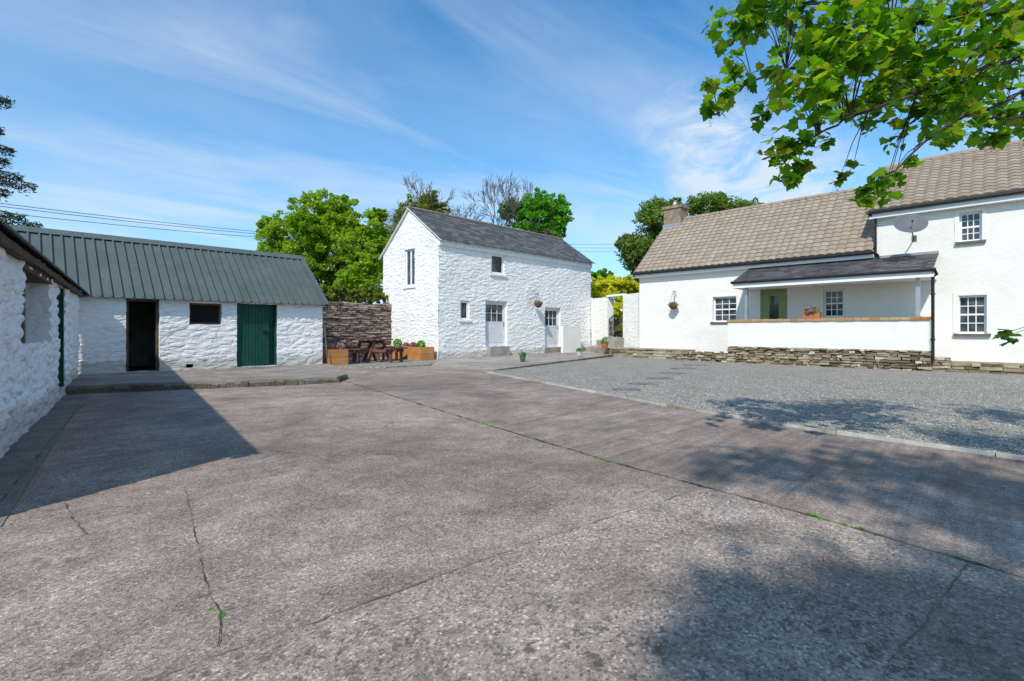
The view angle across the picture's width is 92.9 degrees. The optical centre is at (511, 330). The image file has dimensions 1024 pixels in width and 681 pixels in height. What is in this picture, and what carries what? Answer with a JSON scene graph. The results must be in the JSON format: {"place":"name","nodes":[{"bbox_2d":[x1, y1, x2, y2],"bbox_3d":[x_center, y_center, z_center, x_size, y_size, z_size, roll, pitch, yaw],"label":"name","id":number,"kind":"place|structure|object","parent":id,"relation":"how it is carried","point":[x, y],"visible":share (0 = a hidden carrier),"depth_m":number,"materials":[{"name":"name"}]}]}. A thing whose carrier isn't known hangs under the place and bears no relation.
{"place":"outdoors","nodes":[
{"label":"outdoors","id":0,"kind":"place"},
{"bbox_2d":[0,357,1021,680],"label":"yard","id":1,"kind":"structure","parent":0,"point":[354,513],"depth_m":3.20,"materials":[{"name":"concrete"}]},
{"bbox_2d":[0,396,84,525],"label":"wall gutter strip","id":2,"kind":"object","parent":1,"relation":"on","point":[22,453],"depth_m":4.75,"materials":[{"name":"concrete"}]},
{"bbox_2d":[0,403,84,500],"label":"joint line","id":3,"kind":"object","parent":2,"relation":"on","point":[36,457],"visible":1,"depth_m":4.59,"materials":[{"name":"grey concrete"}]},
{"bbox_2d":[0,217,87,458],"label":"shed","id":4,"kind":"structure","parent":1,"relation":"on","point":[40,295],"depth_m":6.11,"materials":[{"name":"white stone"}]},
{"bbox_2d":[20,262,52,342],"bbox_3d":[-6.421,-0.310,6.333,0.415,0.960,2.450,0,0,-38],"label":"window frame","id":5,"kind":"structure","parent":4,"relation":"in","point":[33,276],"depth_m":6.15,"materials":[{"name":"brown wood"}]},
{"bbox_2d":[56,285,63,386],"bbox_3d":[-7.987,0.133,8.511,0.150,1.805,0.910,0,0,-38],"label":"door","id":6,"kind":"structure","parent":4,"relation":"in","point":[60,297],"depth_m":8.84,"materials":[{"name":"green wood"}]},
{"bbox_2d":[64,503,86,532],"bbox_3d":[-2.798,1.193,3.103,0.772,0.001,0.027,0,0,40],"label":"crack","id":7,"kind":"object","parent":1,"relation":"on","point":[81,528],"visible":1,"depth_m":3.04,"materials":[{"name":"grey concrete"}]},
{"bbox_2d":[184,490,220,646],"bbox_3d":[-1.761,1.193,2.741,0.040,0.001,2.245,0,0,-37],"label":"crack","id":8,"kind":"object","parent":1,"relation":"on","point":[207,583],"visible":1,"depth_m":2.25,"materials":[{"name":"grey concrete"}]},
{"bbox_2d":[66,364,345,390],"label":"shed platform","id":9,"kind":"structure","parent":1,"relation":"on","point":[307,372],"depth_m":11.06,"materials":[{"name":"grey concrete"}]},
{"bbox_2d":[8,224,328,374],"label":"long shed","id":10,"kind":"structure","parent":9,"relation":"on","point":[148,305],"depth_m":13.49,"materials":[{"name":"whitewashed stone"},{"name":"grey green steel"},{"name":"green painted wood"}]},
{"bbox_2d":[189,303,220,324],"bbox_3d":[-8.470,-0.445,13.401,0.812,0.601,0.070,0,0,-45],"label":"window","id":11,"kind":"structure","parent":10,"relation":"in","point":[200,313],"depth_m":13.41,"materials":[{"name":"black glass"}]},
{"bbox_2d":[236,303,276,366],"bbox_3d":[-7.539,0.132,14.316,1.135,1.826,0.292,0,0,-45],"label":"door","id":12,"kind":"structure","parent":10,"relation":"in","point":[256,323],"depth_m":14.24,"materials":[{"name":"teal wood"}]},
{"bbox_2d":[65,374,347,394],"bbox_3d":[-6.023,1.140,10.189,5.281,0.129,0.822,0,0,-34],"label":"platform edge","id":13,"kind":"object","parent":9,"relation":"attached to","point":[137,388],"visible":0.92,"depth_m":9.86,"materials":[{"name":"grey concrete"}]},
{"bbox_2d":[324,320,327,363],"bbox_3d":[-5.981,0.365,15.642,0.179,1.433,0.026,0,0,22],"label":"leaning rod","id":14,"kind":"object","parent":9,"relation":"on","point":[325,341],"visible":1,"depth_m":15.63,"materials":[{"name":"grey metal"}]},
{"bbox_2d":[333,357,436,367],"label":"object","id":15,"kind":"structure","parent":1,"relation":"on","point":[373,363],"depth_m":16.74,"materials":[{"name":"grey concrete"}]},
{"bbox_2d":[322,349,347,364],"bbox_3d":[-5.869,0.891,16.157,0.650,0.517,0.550,0,0,-45],"label":"wooden planter","id":16,"kind":"object","parent":15,"relation":"on","point":[337,356],"visible":0.82,"depth_m":15.95,"materials":[{"name":"wood"}]},
{"bbox_2d":[325,343,335,348],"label":"planter plant","id":17,"kind":"object","parent":16,"relation":"in","point":[331,346],"visible":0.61,"depth_m":15.98,"materials":[{"name":"purple plant"}]},
{"bbox_2d":[334,342,344,348],"bbox_3d":[-5.782,0.573,16.278,0.388,0.380,0.380,0,0,-45],"label":"planter plant","id":18,"kind":"object","parent":16,"relation":"in","point":[341,345],"visible":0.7,"depth_m":16.18,"materials":[{"name":"pink plant"}]},
{"bbox_2d":[322,301,391,357],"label":"stone wall","id":19,"kind":"structure","parent":15,"relation":"on","point":[345,322],"depth_m":20.22,"materials":[{"name":"grey stone"}]},
{"bbox_2d":[345,339,407,363],"bbox_3d":[-5.127,0.738,17.784,2.442,0.825,2.442,0,0,23],"label":"picnic table","id":20,"kind":"object","parent":15,"relation":"on","point":[373,350],"visible":0.91,"depth_m":17.36,"materials":[{"name":"red wood"}]},
{"bbox_2d":[392,346,433,359],"bbox_3d":[-4.101,0.901,19.481,0.650,0.497,2.450,0,0,-45],"label":"wooden planter","id":21,"kind":"object","parent":15,"relation":"on","point":[418,353],"visible":0.64,"depth_m":18.71,"materials":[{"name":"wood"}]},
{"bbox_2d":[393,338,402,345],"bbox_3d":[-4.723,0.546,20.100,0.404,0.422,0.414,0,0,-45],"label":"planter plant","id":22,"kind":"object","parent":21,"relation":"in","point":[397,341],"visible":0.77,"depth_m":20.04,"materials":[{"name":"green plant"}]},
{"bbox_2d":[409,342,416,346],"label":"planter plant","id":23,"kind":"object","parent":21,"relation":"in","point":[413,345],"visible":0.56,"depth_m":19.20,"materials":[{"name":"pink plant"}]},
{"bbox_2d":[417,340,425,346],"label":"planter plant","id":24,"kind":"object","parent":21,"relation":"in","point":[420,342],"visible":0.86,"depth_m":18.81,"materials":[{"name":"green plant"}]},
{"bbox_2d":[387,518,451,605],"bbox_3d":[-0.487,1.193,2.646,0.136,0.001,1.176,0,0,-29],"label":"crack","id":25,"kind":"object","parent":1,"relation":"on","point":[437,564],"visible":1,"depth_m":2.42,"materials":[{"name":"grey concrete"}]},
{"bbox_2d":[379,206,594,358],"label":"barn","id":26,"kind":"structure","parent":1,"relation":"on","point":[457,287],"depth_m":21.07,"materials":[{"name":"paint"}]},
{"bbox_2d":[403,248,415,288],"bbox_3d":[-4.263,-2.585,20.385,0.160,1.672,0.929,0,0,-45],"label":"window","id":27,"kind":"structure","parent":26,"relation":"in","point":[410,260],"depth_m":20.45,"materials":[{"name":"white paint"}]},
{"bbox_2d":[458,300,471,321],"bbox_3d":[-1.942,-0.782,19.872,0.660,0.888,0.150,0,0,-45],"label":"window","id":28,"kind":"structure","parent":26,"relation":"in","point":[464,305],"depth_m":19.91,"materials":[{"name":"white paint"}]},
{"bbox_2d":[485,301,504,345],"bbox_3d":[-0.759,-0.293,21.196,1.331,1.980,0.110,0,0,-45],"label":"door","id":29,"kind":"structure","parent":26,"relation":"in","point":[494,310],"depth_m":21.24,"materials":[{"name":"white paint"}]},
{"bbox_2d":[489,253,506,276],"bbox_3d":[-0.631,-2.839,21.184,0.985,0.978,0.150,0,0,-45],"label":"window","id":30,"kind":"structure","parent":26,"relation":"in","point":[497,261],"depth_m":21.25,"materials":[{"name":"white paint"}]},
{"bbox_2d":[533,293,542,307],"bbox_3d":[1.218,-1.390,22.585,0.452,0.703,0.460,0,0,-2],"label":"hanging basket","id":31,"kind":"object","parent":26,"relation":"attached to","point":[538,303],"visible":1,"depth_m":22.48,"materials":[{"name":"green metal"}]},
{"bbox_2d":[545,307,558,346],"bbox_3d":[1.897,-0.148,23.881,1.220,1.952,0.070,0,0,-45],"label":"door","id":32,"kind":"structure","parent":26,"relation":"in","point":[551,314],"depth_m":23.95,"materials":[{"name":"white paint"}]},
{"bbox_2d":[431,350,612,370],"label":"barn terrace","id":33,"kind":"structure","parent":1,"relation":"on","point":[488,363],"depth_m":18.28,"materials":[{"name":"grey concrete"}]},
{"bbox_2d":[518,350,526,360],"bbox_3d":[0.385,0.919,17.591,0.327,0.421,0.318,0,0,-14],"label":"potted plant","id":34,"kind":"object","parent":33,"relation":"on","point":[522,354],"visible":1,"depth_m":17.50,"materials":[{"name":"green plant"}]},
{"bbox_2d":[493,355,613,370],"bbox_3d":[2.200,1.158,18.347,0.072,0.093,9.774,0,0,34],"label":"terrace edge","id":35,"kind":"object","parent":33,"relation":"attached to","point":[558,362],"visible":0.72,"depth_m":17.77,"materials":[{"name":"grey concrete"}]},
{"bbox_2d":[561,326,580,352],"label":"wall","id":36,"kind":"structure","parent":33,"relation":"on","point":[570,338],"depth_m":23.95,"materials":[{"name":"beige paint"}]},
{"bbox_2d":[576,347,581,356],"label":"potted plant","id":37,"kind":"object","parent":33,"relation":"on","point":[579,351],"visible":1,"depth_m":19.75,"materials":[{"name":"green plant"}]},
{"bbox_2d":[600,337,608,347],"bbox_3d":[4.133,0.562,21.734,0.421,0.506,0.437,0,0,-5],"label":"potted plant","id":38,"kind":"object","parent":33,"relation":"on","point":[604,344],"visible":1,"depth_m":21.63,"materials":[{"name":"green plant"}]},
{"bbox_2d":[591,293,638,347],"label":"garden wall","id":39,"kind":"structure","parent":33,"relation":"on","point":[602,312],"depth_m":23.52,"materials":[{"name":"beige paint"}]},
{"bbox_2d":[609,314,622,335],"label":"iron gate","id":40,"kind":"structure","parent":39,"relation":"attached to","point":[611,324],"depth_m":24.12,"materials":[{"name":"black metal"}]},
{"bbox_2d":[208,380,864,616],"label":"weeds","id":41,"kind":"object","parent":1,"relation":"on","point":[223,614],"visible":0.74,"depth_m":3.07,"materials":[{"name":"green plant"}]},
{"bbox_2d":[486,371,665,405],"bbox_3d":[0.878,1.178,10.633,0.056,0.044,6.927,0,0,-27],"label":"kerb strip","id":42,"kind":"object","parent":1,"relation":"on","point":[620,396],"visible":0.92,"depth_m":9.42,"materials":[{"name":"grey concrete"}]},
{"bbox_2d":[699,0,1023,346],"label":"sycamore tree","id":43,"kind":"object","parent":1,"relation":"on","point":[831,54],"visible":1,"depth_m":3.69,"materials":[{"name":"green plant"}]},
{"bbox_2d":[0,0,1023,318],"label":"sky","id":44,"kind":"structure","parent":0,"point":[208,113],"materials":[{"name":"blue"}]},
{"bbox_2d":[148,490,1023,680],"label":"yard slab","id":45,"kind":"structure","parent":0,"point":[705,585],"depth_m":2.04,"materials":[{"name":"concrete"}]},
{"bbox_2d":[142,490,692,680],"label":"joint line","id":46,"kind":"object","parent":45,"relation":"on","point":[392,593],"visible":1,"depth_m":2.19,"materials":[{"name":"grey concrete"}]},
{"bbox_2d":[874,564,969,680],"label":"joint line","id":47,"kind":"object","parent":45,"relation":"on","point":[928,617],"visible":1,"depth_m":2.02,"materials":[{"name":"grey concrete"}]},
{"bbox_2d":[590,346,695,357],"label":"house path","id":48,"kind":"structure","parent":0,"point":[601,350],"depth_m":21.71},
{"bbox_2d":[591,345,695,349],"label":"house path top","id":49,"kind":"structure","parent":48,"relation":"attached to","point":[644,348],"depth_m":21.52,"materials":[{"name":"grey concrete"}]},
{"bbox_2d":[347,369,1023,577],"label":"yard slab","id":50,"kind":"structure","parent":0,"point":[963,505],"depth_m":4.50,"materials":[{"name":"grey concrete"}]},
{"bbox_2d":[666,404,694,411],"bbox_3d":[2.548,1.180,7.371,0.030,0.040,0.550,0,0,-27],"label":"kerb board","id":51,"kind":"object","parent":50,"relation":"on","point":[681,408],"visible":1,"depth_m":7.34,"materials":[{"name":"grey concrete"}]},
{"bbox_2d":[346,381,1023,577],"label":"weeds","id":52,"kind":"object","parent":50,"relation":"on","point":[972,562],"visible":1,"depth_m":3.37,"materials":[{"name":"green plant"}]},
{"bbox_2d":[670,405,835,433],"bbox_3d":[3.095,1.182,6.571,0.042,0.037,2.311,0,0,-33],"label":"kerb strip","id":53,"kind":"object","parent":50,"relation":"on","point":[767,421],"visible":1,"depth_m":6.28,"materials":[{"name":"grey concrete"}]},
{"bbox_2d":[837,431,1023,460],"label":"kerb strip","id":54,"kind":"object","parent":50,"relation":"on","point":[961,449],"visible":1,"depth_m":4.94,"materials":[{"name":"grey concrete"}]},
{"bbox_2d":[492,357,1023,454],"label":"gravel court","id":55,"kind":"object","parent":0,"point":[606,368],"visible":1,"depth_m":9.41,"materials":[{"name":"grey gravel"}]},
{"bbox_2d":[612,388,640,390],"bbox_3d":[2.299,1.185,9.663,0.540,0.030,0.360,0,0,-5],"label":"stepping stone","id":56,"kind":"object","parent":55,"relation":"on","point":[627,389],"visible":0.87,"depth_m":9.58,"materials":[{"name":"grey stone"}]},
{"bbox_2d":[629,382,657,384],"bbox_3d":[2.880,1.185,10.664,0.550,0.030,0.360,0,0,-5],"label":"stepping stone","id":57,"kind":"object","parent":55,"relation":"on","point":[650,383],"visible":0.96,"depth_m":10.66,"materials":[{"name":"grey stone"}]},
{"bbox_2d":[647,377,672,379],"bbox_3d":[3.642,1.185,11.883,0.641,0.030,0.429,0,0,-2],"label":"stepping stone","id":58,"kind":"object","parent":55,"relation":"on","point":[660,378],"visible":0.96,"depth_m":11.76,"materials":[{"name":"grey stone"}]},
{"bbox_2d":[659,372,686,373],"bbox_3d":[4.417,1.185,13.305,0.636,0.030,0.471,0,0,-10],"label":"stepping stone","id":59,"kind":"object","parent":55,"relation":"on","point":[672,373],"visible":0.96,"depth_m":13.26,"materials":[{"name":"grey stone"}]},
{"bbox_2d":[684,364,708,365],"bbox_3d":[6.195,1.185,16.397,0.727,0.030,0.483,0,0,3],"label":"stepping stone","id":60,"kind":"object","parent":55,"relation":"on","point":[696,365],"visible":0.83,"depth_m":16.21,"materials":[{"name":"grey stone"}]},
{"bbox_2d":[611,346,1023,374],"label":"stone plinth","id":61,"kind":"structure","parent":55,"relation":"on","point":[882,359],"depth_m":15.64,"materials":[{"name":"grey stone"}]},
{"bbox_2d":[522,377,1023,454],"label":"loose gravel","id":62,"kind":"structure","parent":0,"point":[936,440],"depth_m":7.46,"materials":[{"name":"grey gravel"}]},
{"bbox_2d":[933,361,1023,373],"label":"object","id":63,"kind":"structure","parent":0,"point":[1003,363],"depth_m":13.77,"materials":[{"name":"grey stone"}]},
{"label":"ground","id":64,"kind":"structure","parent":0,"visible":0},
{"bbox_2d":[0,95,43,227],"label":"conifer tree","id":65,"kind":"object","parent":64,"relation":"on","point":[6,149],"visible":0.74,"depth_m":16.86,"materials":[{"name":"green plant"}]},
{"bbox_2d":[253,188,391,303],"bbox_3d":[-11.797,-3.729,29.994,6.910,9.904,7.653,0,0,-45],"label":"leafy tree","id":66,"kind":"object","parent":64,"relation":"on","point":[338,226],"visible":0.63,"depth_m":28.99,"materials":[{"name":"green plant"}]},
{"bbox_2d":[320,283,389,303],"bbox_3d":[-6.925,-0.455,21.487,3.594,3.324,1.292,0,0,-2],"label":"hedge shrub","id":67,"kind":"object","parent":64,"relation":"on","point":[343,291],"visible":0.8,"depth_m":21.47,"materials":[{"name":"green plant"}]},
{"bbox_2d":[332,236,385,303],"bbox_3d":[-7.715,-1.880,24.834,2.960,6.170,2.190,0,0,-12],"label":"young shrub","id":68,"kind":"object","parent":64,"relation":"on","point":[351,278],"visible":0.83,"depth_m":24.77,"materials":[{"name":"green plant"}]},
{"bbox_2d":[386,189,452,238],"bbox_3d":[-7.024,-4.238,33.026,3.409,10.898,5.799,0,0,-76],"label":"olive tree","id":69,"kind":"object","parent":64,"relation":"on","point":[400,210],"visible":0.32,"depth_m":32.87,"materials":[{"name":"green plant"}]},
{"bbox_2d":[383,172,558,236],"bbox_3d":[-3.697,-5.379,35.921,11.316,13.210,14.794,0,0,-81],"label":"bare tree","id":70,"kind":"object","parent":64,"relation":"on","point":[510,199],"visible":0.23,"depth_m":32.77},
{"bbox_2d":[497,187,574,237],"bbox_3d":[1.967,-4.511,34.734,5.538,11.440,3.893,0,0,-20],"label":"round tree","id":71,"kind":"object","parent":64,"relation":"on","point":[529,210],"visible":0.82,"depth_m":34.02,"materials":[{"name":"green plant"}]},
{"bbox_2d":[591,267,613,281],"bbox_3d":[5.871,-1.457,31.863,1.716,5.322,0.952,0,0,-4],"label":"shrub","id":72,"kind":"object","parent":64,"relation":"on","point":[602,273],"visible":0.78,"depth_m":31.64,"materials":[{"name":"green plant"}]},
{"bbox_2d":[591,274,638,336],"bbox_3d":[5.860,-1.023,27.579,2.822,4.486,2.804,0,0,-45],"label":"golden shrub","id":73,"kind":"object","parent":64,"relation":"on","point":[602,287],"visible":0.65,"depth_m":27.25,"materials":[{"name":"yellow plant"}]},
{"bbox_2d":[613,195,681,282],"bbox_3d":[8.178,-3.592,30.146,3.675,9.616,4.129,0,0,-45],"label":"evergreen tree","id":74,"kind":"object","parent":64,"relation":"on","point":[632,249],"visible":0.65,"depth_m":29.51,"materials":[{"name":"green plant"}]},
{"bbox_2d":[683,190,764,215],"bbox_3d":[16.714,-4.570,35.754,8.024,11.555,3.084,0,0,5],"label":"tall hedge tree","id":75,"kind":"object","parent":64,"relation":"on","point":[711,202],"visible":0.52,"depth_m":35.31,"materials":[{"name":"green plant"}]},
{"bbox_2d":[632,139,1023,362],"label":"farmhouse","id":76,"kind":"object","parent":64,"relation":"on","point":[949,282],"visible":0.95,"depth_m":16.22,"materials":[{"name":"paint"}]},
{"bbox_2d":[667,291,677,308],"bbox_3d":[6.885,-1.283,20.820,0.471,0.801,0.441,0,0,-1],"label":"hanging basket","id":77,"kind":"object","parent":76,"relation":"attached to","point":[673,305],"visible":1,"depth_m":20.74,"materials":[{"name":"green metal"}]},
{"bbox_2d":[710,294,738,323],"bbox_3d":[8.593,-0.844,19.628,0.230,1.164,1.109,0,0,-45],"label":"window","id":78,"kind":"structure","parent":76,"relation":"in","point":[725,308],"depth_m":19.71,"materials":[{"name":"white paint"}]},
{"bbox_2d":[761,288,786,318],"bbox_3d":[9.873,-0.512,18.340,0.120,2.185,0.972,0,0,-45],"label":"door","id":79,"kind":"structure","parent":76,"relation":"in","point":[773,301],"depth_m":18.35,"materials":[{"name":"green paint"}]},
{"bbox_2d":[802,307,821,317],"bbox_3d":[9.987,-0.598,16.207,0.525,0.396,0.535,0,0,-45],"label":"window box","id":80,"kind":"object","parent":76,"relation":"on","point":[811,312],"visible":1,"depth_m":16.11,"materials":[{"name":"ceramic"}]},
{"bbox_2d":[822,289,846,317],"bbox_3d":[11.236,-0.906,16.991,0.220,1.043,0.786,0,0,-45],"label":"window","id":81,"kind":"structure","parent":76,"relation":"in","point":[833,299],"depth_m":17.05,"materials":[{"name":"white paint"}]},
{"bbox_2d":[893,214,927,240],"bbox_3d":[12.290,-3.167,14.770,1.477,0.704,0.730,0,0,-32],"label":"satellite dish","id":82,"kind":"object","parent":76,"relation":"attached to","point":[910,223],"visible":1,"depth_m":14.59,"materials":[{"name":"grey paint"}]},
{"bbox_2d":[955,206,986,244],"bbox_3d":[13.677,-3.100,14.515,0.270,1.037,0.690,0,0,-45],"label":"window","id":83,"kind":"structure","parent":76,"relation":"in","point":[969,227],"depth_m":14.56,"materials":[{"name":"white paint"}]},
{"bbox_2d":[953,291,990,335],"bbox_3d":[13.699,-0.480,14.494,0.270,1.307,0.829,0,0,-45],"label":"window","id":84,"kind":"structure","parent":76,"relation":"in","point":[975,310],"depth_m":14.54,"materials":[{"name":"white paint"}]},
{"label":"utility pole","id":85,"kind":"object","parent":64,"relation":"on","visible":0},
{"bbox_2d":[0,203,255,231],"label":"overhead wire","id":86,"kind":"object","parent":85,"relation":"attached to","point":[118,217],"visible":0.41,"depth_m":30.14,"materials":[{"name":"black metal"}]},
{"bbox_2d":[0,206,291,236],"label":"overhead wire","id":87,"kind":"object","parent":85,"relation":"attached to","point":[121,220],"visible":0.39,"depth_m":30.32,"materials":[{"name":"black metal"}]},
{"bbox_2d":[0,212,596,251],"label":"overhead wire","id":88,"kind":"object","parent":85,"relation":"attached to","point":[196,232],"visible":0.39,"depth_m":31.85,"materials":[{"name":"black metal"}]}
]}

